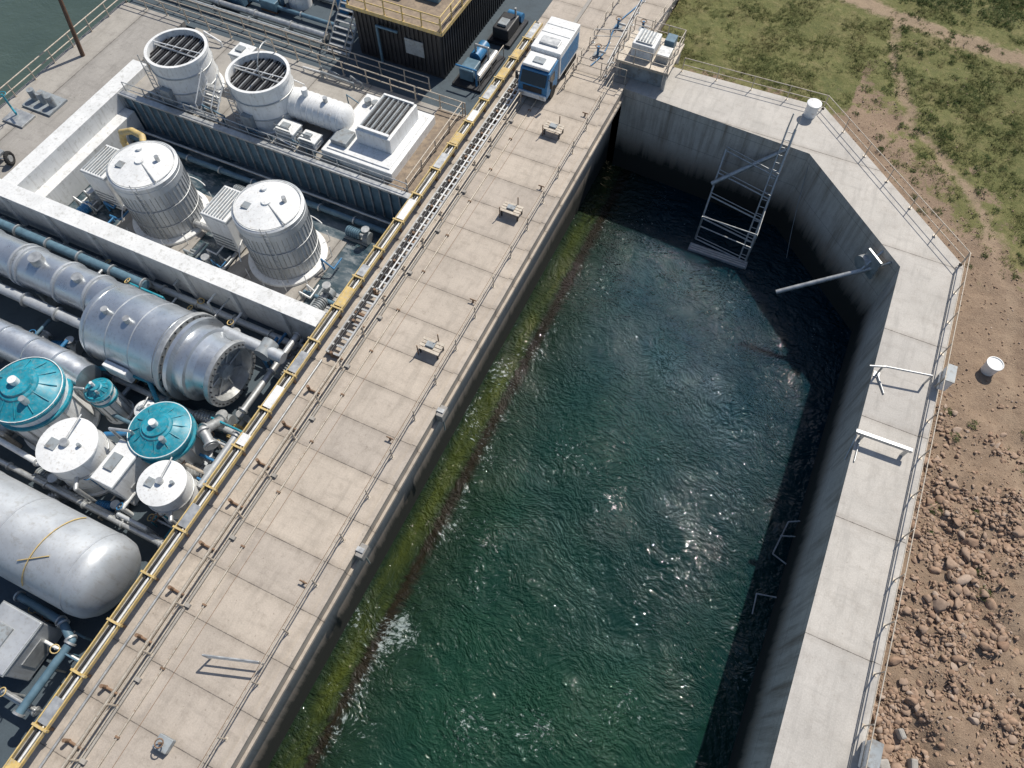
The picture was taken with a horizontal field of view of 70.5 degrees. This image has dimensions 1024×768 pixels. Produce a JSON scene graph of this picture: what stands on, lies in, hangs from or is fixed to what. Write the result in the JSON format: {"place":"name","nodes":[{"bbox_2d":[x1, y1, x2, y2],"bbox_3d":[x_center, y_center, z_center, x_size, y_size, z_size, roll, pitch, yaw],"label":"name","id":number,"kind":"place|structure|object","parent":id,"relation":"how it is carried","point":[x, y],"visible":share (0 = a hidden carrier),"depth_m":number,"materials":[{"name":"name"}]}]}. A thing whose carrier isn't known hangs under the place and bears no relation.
{"place":"outdoors","nodes":[
{"label":"outdoors","id":0,"kind":"place"},
{"bbox_2d":[22,87,67,116],"bbox_3d":[-33.007,-20.053,50.876,2.500,0.950,1.800,22,63,12],"label":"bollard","id":1,"kind":"object","parent":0,"point":[44,102],"visible":1,"depth_m":50.85,"materials":[{"name":"grey paint"}]},
{"bbox_2d":[0,0,130,105],"bbox_3d":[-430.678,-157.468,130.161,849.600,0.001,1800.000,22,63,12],"label":"river water","id":2,"kind":"structure","parent":0,"point":[31,30],"depth_m":58.76,"materials":[{"name":"teal liquid"}]},
{"bbox_2d":[0,0,552,767],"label":"plant yard floor","id":3,"kind":"structure","parent":0,"point":[118,40],"depth_m":51.01,"materials":[{"name":"concrete"}]},
{"bbox_2d":[0,149,15,165],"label":"rubber tyre","id":4,"kind":"object","parent":3,"relation":"on","point":[8,157],"visible":1,"depth_m":48.05,"materials":[{"name":"rubber"}]},
{"bbox_2d":[0,425,18,441],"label":"pump motor","id":5,"kind":"object","parent":3,"relation":"on","point":[11,433],"visible":0.18,"depth_m":41.28,"materials":[{"name":"metal"}]},
{"bbox_2d":[0,91,35,127],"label":"valve post","id":6,"kind":"object","parent":3,"relation":"on","point":[18,118],"visible":1,"depth_m":50.33,"materials":[{"name":"teal paint"}]},
{"bbox_2d":[0,600,62,680],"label":"pump skid cabinet","id":7,"kind":"object","parent":3,"relation":"on","point":[25,634],"visible":0.87,"depth_m":34.41,"materials":[{"name":"grey metal"}]},
{"bbox_2d":[34,467,65,485],"bbox_3d":[-25.445,5.124,39.864,1.930,1.300,0.840,22,63,12],"label":"pump motor","id":8,"kind":"object","parent":3,"relation":"on","point":[50,477],"visible":0.53,"depth_m":39.71,"materials":[{"name":"grey paint"}]},
{"bbox_2d":[0,357,100,450],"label":"teal capped tank","id":9,"kind":"object","parent":3,"relation":"on","point":[39,396],"visible":0.92,"depth_m":38.72,"materials":[{"name":"teal metal"}]},
{"bbox_2d":[0,318,100,392],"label":"exhaust duct","id":10,"kind":"object","parent":3,"relation":"on","point":[17,342],"visible":0.63,"depth_m":40.80,"materials":[{"name":"silver metal"}]},
{"bbox_2d":[48,484,77,503],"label":"pump motor","id":11,"kind":"object","parent":3,"relation":"on","point":[61,499],"visible":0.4,"depth_m":39.45,"materials":[{"name":"metal"}]},
{"bbox_2d":[0,0,127,99],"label":"handrail","id":12,"kind":"object","parent":3,"relation":"on","point":[30,73],"visible":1,"depth_m":52.99,"materials":[{"name":"metal"}]},
{"bbox_2d":[51,336,83,354],"bbox_3d":[-27.218,-2.357,44.011,1.930,1.300,0.840,2,61,1],"label":"pump motor","id":13,"kind":"object","parent":3,"relation":"on","point":[73,344],"visible":0.51,"depth_m":43.91,"materials":[{"name":"blue paint"}]},
{"bbox_2d":[58,0,84,56],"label":"timber pole","id":14,"kind":"object","parent":3,"relation":"on","point":[72,30],"visible":1,"depth_m":52.28,"materials":[{"name":"brown wood"}]},
{"bbox_2d":[0,218,150,328],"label":"process pipe","id":15,"kind":"object","parent":3,"relation":"on","point":[52,280],"visible":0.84,"depth_m":43.31,"materials":[{"name":"silver metal"}]},
{"bbox_2d":[35,414,116,502],"bbox_3d":[-23.221,3.936,39.093,3.300,3.800,3.431,22,63,12],"label":"white process tank","id":16,"kind":"object","parent":3,"relation":"on","point":[73,453],"visible":0.76,"depth_m":37.84,"materials":[{"name":"metal"}]},
{"bbox_2d":[0,458,163,618],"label":"horizontal storage vessel","id":17,"kind":"object","parent":3,"relation":"on","point":[64,558],"visible":0.98,"depth_m":34.63,"materials":[{"name":"metal"}]},
{"bbox_2d":[76,187,103,215],"bbox_3d":[-29.001,-12.309,49.528,0.840,1.300,1.927,26,64,14],"label":"pump motor","id":18,"kind":"object","parent":3,"relation":"on","point":[86,208],"visible":0.76,"depth_m":49.50,"materials":[{"name":"blue paint"}]},
{"bbox_2d":[79,144,126,211],"bbox_3d":[-26.888,-13.913,49.239,1.980,3.360,2.680,22,63,12],"label":"cooling unit","id":19,"kind":"object","parent":3,"relation":"on","point":[93,170],"visible":0.6,"depth_m":47.98,"materials":[{"name":"grey paint"}]},
{"bbox_2d":[73,378,134,423],"bbox_3d":[-22.962,0.760,40.997,1.676,3.550,1.616,35,67,18],"label":"teal capped tank","id":20,"kind":"object","parent":3,"relation":"on","point":[106,397],"visible":1,"depth_m":40.38,"materials":[{"name":"teal metal"}]},
{"bbox_2d":[95,500,129,514],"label":"pump motor","id":21,"kind":"object","parent":3,"relation":"on","point":[110,505],"visible":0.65,"depth_m":39.01,"materials":[{"name":"blue paint"}]},
{"bbox_2d":[89,439,149,505],"bbox_3d":[-20.623,4.816,38.994,1.480,3.120,2.480,22,63,12],"label":"control cabinet","id":22,"kind":"object","parent":3,"relation":"on","point":[120,469],"visible":0.81,"depth_m":37.85,"materials":[{"name":"white metal"}]},
{"bbox_2d":[118,127,145,146],"bbox_3d":[-25.009,-15.504,49.283,3.842,4.824,0.841,36,67,18],"label":"yellow hose","id":23,"kind":"object","parent":3,"relation":"on","point":[124,132],"visible":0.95,"depth_m":47.71,"materials":[{"name":"paint"}]},
{"bbox_2d":[134,397,154,415],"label":"white process tank","id":24,"kind":"object","parent":3,"relation":"on","point":[141,405],"visible":0.31,"depth_m":39.85,"materials":[{"name":"metal"}]},
{"bbox_2d":[0,216,303,717],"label":"process pipework","id":25,"kind":"object","parent":3,"relation":"on","point":[206,428],"visible":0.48,"depth_m":39.66,"materials":[{"name":"blue paint"}]},
{"bbox_2d":[106,140,212,253],"bbox_3d":[-23.288,-12.754,47.430,5.924,5.400,5.859,22,63,12],"label":"storage tank","id":26,"kind":"object","parent":3,"relation":"on","point":[165,202],"visible":0.99,"depth_m":46.14,"materials":[{"name":"metal"}]},
{"bbox_2d":[108,401,213,468],"bbox_3d":[-18.751,2.942,39.501,3.558,4.050,3.558,36,67,18],"label":"teal capped tank","id":27,"kind":"object","parent":3,"relation":"on","point":[161,431],"visible":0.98,"depth_m":38.30,"materials":[{"name":"metal"}]},
{"bbox_2d":[0,59,325,341],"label":"white bay wall","id":28,"kind":"structure","parent":3,"relation":"on","point":[43,182],"depth_m":46.84,"materials":[{"name":"paint"}]},
{"bbox_2d":[136,457,199,524],"bbox_3d":[-17.886,5.775,38.188,2.640,3.600,2.771,22,63,12],"label":"white process tank","id":29,"kind":"object","parent":3,"relation":"on","point":[169,489],"visible":0.84,"depth_m":37.01,"materials":[{"name":"metal"}]},
{"bbox_2d":[79,284,286,406],"bbox_3d":[-18.757,-1.706,41.420,11.267,5.200,5.350,22,63,12],"label":"horizontal drum","id":30,"kind":"object","parent":3,"relation":"on","point":[127,332],"visible":0.99,"depth_m":40.02,"materials":[{"name":"silver metal"}]},
{"bbox_2d":[185,463,210,478],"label":"pump motor","id":31,"kind":"object","parent":3,"relation":"on","point":[195,474],"visible":0.34,"depth_m":39.75,"materials":[{"name":"metal"}]},
{"bbox_2d":[193,253,215,265],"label":"pump motor","id":32,"kind":"object","parent":3,"relation":"on","point":[205,257],"visible":0.34,"depth_m":46.61,"materials":[{"name":"grey paint"}]},
{"bbox_2d":[194,409,236,433],"bbox_3d":[-17.110,1.935,41.483,2.309,1.560,1.008,12,62,7],"label":"pump motor","id":33,"kind":"object","parent":3,"relation":"on","point":[208,414],"visible":0.56,"depth_m":41.42,"materials":[{"name":"metal"}]},
{"bbox_2d":[199,185,245,253],"bbox_3d":[-18.242,-10.676,47.445,1.980,3.360,2.680,22,63,12],"label":"cooling unit","id":34,"kind":"object","parent":3,"relation":"on","point":[215,212],"visible":0.75,"depth_m":46.19,"materials":[{"name":"grey paint"}]},
{"bbox_2d":[72,128,390,304],"bbox_3d":[-19.561,-11.420,49.053,22.000,1.167,8.522,22,63,12],"label":"bay pipework","id":35,"kind":"object","parent":3,"relation":"on","point":[309,294],"visible":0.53,"depth_m":49.33,"materials":[{"name":"blue paint"}]},
{"bbox_2d":[226,410,250,441],"bbox_3d":[-15.701,2.442,41.425,0.786,1.170,1.740,22,63,12],"label":"pump motor","id":36,"kind":"object","parent":3,"relation":"on","point":[243,419],"visible":0.5,"depth_m":41.49,"materials":[{"name":"grey paint"}]},
{"bbox_2d":[227,0,250,6],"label":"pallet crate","id":37,"kind":"object","parent":3,"relation":"on","point":[244,3],"visible":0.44,"depth_m":56.80,"materials":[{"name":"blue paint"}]},
{"bbox_2d":[180,0,338,45],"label":"yard pipework","id":38,"kind":"object","parent":3,"relation":"on","point":[256,13],"visible":0.77,"depth_m":55.73,"materials":[{"name":"grey paint"}]},
{"bbox_2d":[259,0,285,14],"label":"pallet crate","id":39,"kind":"object","parent":3,"relation":"on","point":[270,6],"visible":0.95,"depth_m":56.44,"materials":[{"name":"blue paint"}]},
{"bbox_2d":[227,179,346,301],"bbox_3d":[-14.829,-9.787,45.785,5.924,5.400,5.859,22,63,12],"label":"storage tank","id":40,"kind":"object","parent":3,"relation":"on","point":[288,247],"visible":0.99,"depth_m":44.69,"materials":[{"name":"metal"}]},
{"bbox_2d":[274,343,300,378],"bbox_3d":[-13.434,-1.385,43.398,0.924,1.430,2.119,26,64,14],"label":"pump motor","id":41,"kind":"object","parent":3,"relation":"on","point":[295,350],"visible":0.33,"depth_m":43.19,"materials":[{"name":"grey paint"}]},
{"bbox_2d":[117,28,465,218],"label":"equipment plinth","id":42,"kind":"structure","parent":3,"relation":"on","point":[365,192],"depth_m":50.63,"materials":[{"name":"concrete"}]},
{"bbox_2d":[137,28,224,108],"bbox_3d":[-22.866,-22.303,50.779,4.653,3.800,4.466,-2,61,-1],"label":"open top tank","id":43,"kind":"object","parent":42,"relation":"on","point":[177,59],"visible":0.95,"depth_m":50.12,"materials":[{"name":"white metal"}]},
{"bbox_2d":[195,68,222,117],"bbox_3d":[-20.985,-20.021,50.180,1.420,2.620,1.777,22,63,12],"label":"access stair","id":44,"kind":"object","parent":42,"relation":"on","point":[212,98],"visible":0.88,"depth_m":50.41,"materials":[{"name":"metal"}]},
{"bbox_2d":[228,42,256,60],"bbox_3d":[-18.904,-22.860,51.820,1.480,2.520,1.480,22,63,12],"label":"electrical cabinet","id":45,"kind":"object","parent":42,"relation":"on","point":[239,49],"visible":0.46,"depth_m":50.78,"materials":[{"name":"white metal"}]},
{"bbox_2d":[148,31,363,164],"bbox_3d":[-17.246,-20.695,51.514,15.938,0.956,7.695,22,63,12],"label":"plinth pipework","id":46,"kind":"object","parent":42,"relation":"on","point":[321,72],"visible":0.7,"depth_m":51.00,"materials":[{"name":"blue paint"}]},
{"bbox_2d":[220,41,301,134],"bbox_3d":[-16.800,-20.287,49.037,4.653,4.893,4.466,-2,61,-1],"label":"open top tank","id":47,"kind":"object","parent":42,"relation":"on","point":[259,84],"visible":0.91,"depth_m":48.72,"materials":[{"name":"white metal"}]},
{"bbox_2d":[121,82,408,192],"bbox_3d":[-17.184,-16.839,49.306,23.180,1.081,0.180,22,63,12],"label":"handrail","id":48,"kind":"object","parent":42,"relation":"on","point":[291,147],"visible":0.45,"depth_m":48.95,"materials":[{"name":"metal"}]},
{"bbox_2d":[273,118,302,145],"bbox_3d":[-15.157,-17.241,49.248,1.580,1.570,1.180,22,63,12],"label":"electrical cabinet","id":49,"kind":"object","parent":42,"relation":"on","point":[285,129],"visible":0.81,"depth_m":48.94,"materials":[{"name":"white metal"}]},
{"bbox_2d":[125,0,466,116],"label":"handrail","id":50,"kind":"object","parent":42,"relation":"on","point":[341,67],"visible":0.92,"depth_m":52.83,"materials":[{"name":"metal"}]},
{"bbox_2d":[297,129,323,152],"bbox_3d":[-13.616,-16.613,48.900,1.380,1.570,1.080,22,63,12],"label":"electrical cabinet","id":51,"kind":"object","parent":42,"relation":"on","point":[309,139],"visible":0.93,"depth_m":48.76,"materials":[{"name":"white metal"}]},
{"bbox_2d":[287,86,354,133],"bbox_3d":[-13.136,-18.730,49.399,5.000,2.750,2.080,22,63,12],"label":"ribbed pressure vessel","id":52,"kind":"object","parent":42,"relation":"on","point":[304,105],"visible":0.93,"depth_m":48.67,"materials":[{"name":"white paint"}]},
{"bbox_2d":[321,93,435,181],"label":"louvred roof unit","id":53,"kind":"structure","parent":42,"relation":"on","point":[385,134],"depth_m":48.26,"materials":[{"name":"white paint"}]},
{"bbox_2d":[405,102,463,186],"bbox_3d":[-5.146,-16.044,48.834,0.180,1.136,8.180,22,63,12],"label":"handrail","id":54,"kind":"object","parent":42,"relation":"on","point":[420,160],"visible":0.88,"depth_m":48.55,"materials":[{"name":"metal"}]},
{"bbox_2d":[159,0,430,90],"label":"handrail","id":55,"kind":"object","parent":3,"relation":"on","point":[332,52],"visible":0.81,"depth_m":53.90,"materials":[{"name":"metal"}]},
{"bbox_2d":[288,0,312,10],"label":"water tote tank","id":56,"kind":"object","parent":3,"relation":"on","point":[299,5],"visible":0.98,"depth_m":56.68,"materials":[{"name":"white paint"}]},
{"bbox_2d":[311,281,336,309],"bbox_3d":[-11.962,-5.360,45.675,0.840,1.300,1.927,26,64,14],"label":"pump motor","id":57,"kind":"object","parent":3,"relation":"on","point":[320,302],"visible":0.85,"depth_m":45.56,"materials":[{"name":"grey paint"}]},
{"bbox_2d":[310,288,339,314],"bbox_3d":[-11.655,-4.623,45.770,2.300,0.380,3.100,22,63,12],"label":"steel grating stair","id":58,"kind":"object","parent":3,"relation":"on","point":[320,293],"visible":0.2,"depth_m":46.09,"materials":[{"name":"white metal"}]},
{"bbox_2d":[323,0,356,59],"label":"steel staircase","id":59,"kind":"structure","parent":3,"relation":"on","point":[352,36],"depth_m":53.79,"materials":[{"name":"grey metal"}]},
{"bbox_2d":[344,225,372,246],"bbox_3d":[-10.263,-10.107,48.307,1.930,1.300,0.840,22,63,12],"label":"pump motor","id":60,"kind":"object","parent":3,"relation":"on","point":[355,234],"visible":1,"depth_m":48.29,"materials":[{"name":"blue paint"}]},
{"bbox_2d":[452,40,504,93],"bbox_3d":[-2.421,-23.464,52.628,2.300,1.892,4.200,22,63,12],"label":"compressor skid","id":61,"kind":"object","parent":3,"relation":"on","point":[480,67],"visible":1,"depth_m":52.55,"materials":[{"name":"blue metal"}]},
{"bbox_2d":[487,7,527,48],"bbox_3d":[-0.308,-27.429,54.821,1.900,1.900,3.400,22,63,12],"label":"generator skid","id":62,"kind":"object","parent":3,"relation":"on","point":[510,25],"visible":1,"depth_m":54.70,"materials":[{"name":"black metal"}]},
{"bbox_2d":[22,0,678,767],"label":"concrete walkway","id":63,"kind":"structure","parent":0,"point":[190,700],"depth_m":37.81,"materials":[{"name":"concrete"}]},
{"bbox_2d":[152,733,175,754],"bbox_3d":[-14.986,15.409,31.061,0.700,0.726,0.600,22,63,12],"label":"valve box","id":64,"kind":"object","parent":63,"relation":"on","point":[163,743],"visible":1,"depth_m":31.06,"materials":[{"name":"grey paint"}]},
{"bbox_2d":[38,359,335,767],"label":"service pipe","id":65,"kind":"object","parent":63,"relation":"on","point":[162,590],"visible":0.82,"depth_m":34.86,"materials":[{"name":"metal"}]},
{"bbox_2d":[202,654,264,665],"bbox_3d":[-12.483,12.395,32.546,2.627,1.051,0.100,6,61,3],"label":"pipe barrier","id":66,"kind":"object","parent":63,"relation":"on","point":[210,657],"visible":0.95,"depth_m":32.13,"materials":[{"name":"metal"}]},
{"bbox_2d":[2,21,542,767],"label":"yellow cable tray","id":67,"kind":"object","parent":63,"relation":"on","point":[90,657],"visible":1,"depth_m":37.42,"materials":[{"name":"paint"}]},
{"bbox_2d":[61,91,521,767],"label":"pipe railing","id":68,"kind":"object","parent":63,"relation":"on","point":[341,365],"visible":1,"depth_m":36.94,"materials":[{"name":"metal"}]},
{"bbox_2d":[62,88,522,750],"bbox_3d":[-9.279,-2.479,41.323,0.995,0.480,55.380,22,63,12],"label":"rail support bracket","id":69,"kind":"object","parent":63,"relation":"on","point":[140,636],"visible":0.79,"depth_m":36.73,"materials":[{"name":"metal"}]},
{"bbox_2d":[96,99,536,767],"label":"cable conduit","id":70,"kind":"object","parent":63,"relation":"on","point":[300,459],"visible":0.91,"depth_m":37.43,"materials":[{"name":"metal"}]},
{"bbox_2d":[355,543,370,563],"bbox_3d":[-7.366,8.654,36.352,0.450,2.420,0.700,22,63,12],"label":"wall junction box","id":71,"kind":"object","parent":63,"relation":"attached to","point":[362,551],"visible":1,"depth_m":35.39,"materials":[{"name":"metal"}]},
{"bbox_2d":[198,73,613,767],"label":"handrail","id":72,"kind":"object","parent":63,"relation":"on","point":[390,451],"visible":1,"depth_m":37.13,"materials":[{"name":"metal"}]},
{"bbox_2d":[325,70,519,357],"bbox_3d":[-3.771,-13.540,47.477,0.900,0.441,30.000,22,63,12],"label":"cable ladder","id":73,"kind":"object","parent":63,"relation":"on","point":[471,146],"visible":0.77,"depth_m":45.43,"materials":[{"name":"metal"}]},
{"bbox_2d":[416,334,444,359],"bbox_3d":[-4.525,-2.141,40.547,1.300,1.150,1.067,22,63,12],"label":"metal platform table","id":74,"kind":"object","parent":63,"relation":"on","point":[428,343],"visible":1,"depth_m":40.52,"materials":[{"name":"paint"}]},
{"bbox_2d":[436,405,448,429],"bbox_3d":[-3.816,1.996,40.043,0.450,2.420,0.700,22,63,12],"label":"wall junction box","id":75,"kind":"object","parent":63,"relation":"attached to","point":[442,412],"visible":1,"depth_m":39.09,"materials":[{"name":"metal"}]},
{"bbox_2d":[499,197,523,221],"bbox_3d":[-0.015,-11.013,45.465,1.300,1.150,1.067,22,63,12],"label":"metal platform table","id":76,"kind":"object","parent":63,"relation":"on","point":[512,208],"visible":1,"depth_m":45.43,"materials":[{"name":"paint"}]},
{"bbox_2d":[515,16,579,101],"bbox_3d":[2.574,-22.700,50.965,2.760,2.900,5.850,22,63,12],"label":"blue white truck","id":77,"kind":"object","parent":63,"relation":"on","point":[550,58],"visible":1,"depth_m":49.86,"materials":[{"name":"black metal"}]},
{"bbox_2d":[542,116,564,138],"bbox_3d":[2.828,-17.381,48.994,1.300,1.150,1.067,22,63,12],"label":"metal platform table","id":78,"kind":"object","parent":63,"relation":"on","point":[554,127],"visible":1,"depth_m":48.95,"materials":[{"name":"paint"}]},
{"bbox_2d":[563,0,619,88],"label":"handrail","id":79,"kind":"object","parent":63,"relation":"on","point":[604,25],"visible":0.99,"depth_m":53.14,"materials":[{"name":"metal"}]},
{"bbox_2d":[575,55,626,83],"bbox_3d":[6.381,-22.488,51.839,3.880,1.127,0.180,22,63,12],"label":"handrail","id":80,"kind":"object","parent":63,"relation":"on","point":[600,75],"visible":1,"depth_m":51.67,"materials":[{"name":"metal"}]},
{"bbox_2d":[592,29,627,43],"bbox_3d":[7.287,-25.738,53.641,2.612,1.127,0.235,2,61,1],"label":"handrail","id":81,"kind":"object","parent":63,"relation":"on","point":[610,36],"visible":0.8,"depth_m":53.60,"materials":[{"name":"metal"}]},
{"bbox_2d":[590,0,641,65],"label":"blue hose","id":82,"kind":"object","parent":63,"relation":"on","point":[612,33],"visible":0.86,"depth_m":54.53,"materials":[{"name":"paint"}]},
{"bbox_2d":[593,16,650,57],"bbox_3d":[7.706,-26.126,54.056,2.378,0.776,5.364,47,71,22],"label":"valve cluster","id":83,"kind":"object","parent":63,"relation":"on","point":[598,53],"visible":0.96,"depth_m":54.31,"materials":[{"name":"blue paint"}]},
{"bbox_2d":[605,0,645,76],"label":"handrail","id":84,"kind":"object","parent":63,"relation":"on","point":[627,27],"visible":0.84,"depth_m":53.49,"materials":[{"name":"metal"}]},
{"bbox_2d":[647,0,673,31],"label":"handrail","id":85,"kind":"object","parent":63,"relation":"on","point":[662,15],"visible":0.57,"depth_m":54.63,"materials":[{"name":"metal"}]},
{"bbox_2d":[345,0,503,78],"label":"dark container building","id":86,"kind":"structure","parent":0,"point":[411,43],"depth_m":51.74,"materials":[{"name":"black metal"}]},
{"bbox_2d":[346,0,462,32],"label":"yellow guardrail","id":87,"kind":"object","parent":86,"relation":"on","point":[420,12],"visible":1,"depth_m":49.39,"materials":[{"name":"metal"}]},
{"bbox_2d":[268,160,850,767],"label":"basin water","id":88,"kind":"structure","parent":0,"point":[580,566],"depth_m":43.63,"materials":[{"name":"teal liquid"}]},
{"bbox_2d":[242,121,611,767],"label":"basin retaining wall","id":89,"kind":"structure","parent":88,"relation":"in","point":[279,723],"depth_m":42.56,"materials":[{"name":"concrete"}]},
{"bbox_2d":[661,0,1023,767],"bbox_3d":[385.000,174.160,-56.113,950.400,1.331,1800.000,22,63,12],"label":"ground","id":90,"kind":"structure","parent":0,"point":[975,312],"depth_m":47.27,"materials":[{"name":"brown soil"}]},
{"bbox_2d":[612,67,962,767],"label":"basin wall","id":91,"kind":"structure","parent":90,"relation":"on","point":[810,698],"depth_m":41.92,"materials":[{"name":"concrete"}]},
{"bbox_2d":[615,16,686,90],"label":"equipment platform","id":92,"kind":"structure","parent":91,"relation":"on","point":[651,57],"depth_m":50.83,"materials":[{"name":"paint"}]},
{"bbox_2d":[688,113,801,269],"bbox_3d":[16.142,-13.667,50.673,4.609,9.414,5.841,22,63,12],"label":"access ladder frame","id":93,"kind":"object","parent":91,"relation":"attached to","point":[729,259],"visible":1,"depth_m":51.61,"materials":[{"name":"metal"}]},
{"bbox_2d":[752,520,799,613],"bbox_3d":[15.242,10.505,41.887,1.120,0.735,6.246,22,63,12],"label":"wall pipe frame","id":94,"kind":"object","parent":91,"relation":"attached to","point":[782,535],"visible":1,"depth_m":42.42,"materials":[{"name":"grey paint"}]},
{"bbox_2d":[803,98,821,118],"bbox_3d":[20.673,-18.957,49.925,1.000,1.050,1.000,22,63,12],"label":"concrete bollard","id":95,"kind":"object","parent":91,"relation":"on","point":[814,105],"visible":1,"depth_m":49.61,"materials":[{"name":"white paint"}]},
{"bbox_2d":[680,58,970,767],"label":"handrail","id":96,"kind":"object","parent":91,"relation":"on","point":[911,495],"visible":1,"depth_m":39.02,"materials":[{"name":"metal"}]},
{"bbox_2d":[776,248,890,293],"bbox_3d":[20.319,-7.075,46.379,5.924,3.786,1.638,-3,61,-2],"label":"strut arm","id":97,"kind":"object","parent":91,"relation":"attached to","point":[869,263],"visible":1,"depth_m":45.72},
{"bbox_2d":[844,429,912,461],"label":"gate beam","id":98,"kind":"structure","parent":91,"relation":"on","point":[904,448],"depth_m":37.60,"materials":[{"name":"metal"}]},
{"bbox_2d":[869,365,932,393],"bbox_3d":[21.006,-0.113,39.531,3.358,0.961,1.367,14,62,8],"label":"pipe bracket","id":99,"kind":"object","parent":91,"relation":"on","point":[876,374],"visible":1,"depth_m":39.48,"materials":[{"name":"metal"}]},
{"bbox_2d":[661,0,1023,281],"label":"grass","id":100,"kind":"structure","parent":90,"relation":"on","point":[858,26],"depth_m":53.34,"materials":[{"name":"green plant"}]},
{"bbox_2d":[858,739,883,767],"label":"control box","id":101,"kind":"object","parent":90,"relation":"on","point":[875,755],"visible":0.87,"depth_m":30.26,"materials":[{"name":"white paint"}]},
{"bbox_2d":[848,29,1023,767],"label":"rock rubble","id":102,"kind":"object","parent":90,"relation":"on","point":[887,737],"visible":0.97,"depth_m":34.44,"materials":[{"name":"brown stone"}]},
{"bbox_2d":[852,0,1023,601],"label":"shrubs","id":103,"kind":"object","parent":90,"relation":"on","point":[967,85],"visible":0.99,"depth_m":52.76,"materials":[{"name":"green plant"}]},
{"bbox_2d":[936,364,957,390],"bbox_3d":[23.650,-0.157,39.784,0.490,1.760,1.140,22,63,12],"label":"control box","id":104,"kind":"object","parent":90,"relation":"on","point":[951,375],"visible":0.85,"depth_m":39.12,"materials":[{"name":"white paint"}]},
{"bbox_2d":[980,356,1003,375],"bbox_3d":[26.908,-0.934,40.712,0.920,0.890,0.920,22,63,12],"label":"white bucket","id":105,"kind":"object","parent":90,"relation":"on","point":[992,365],"visible":1,"depth_m":40.44,"materials":[{"name":"paint"}]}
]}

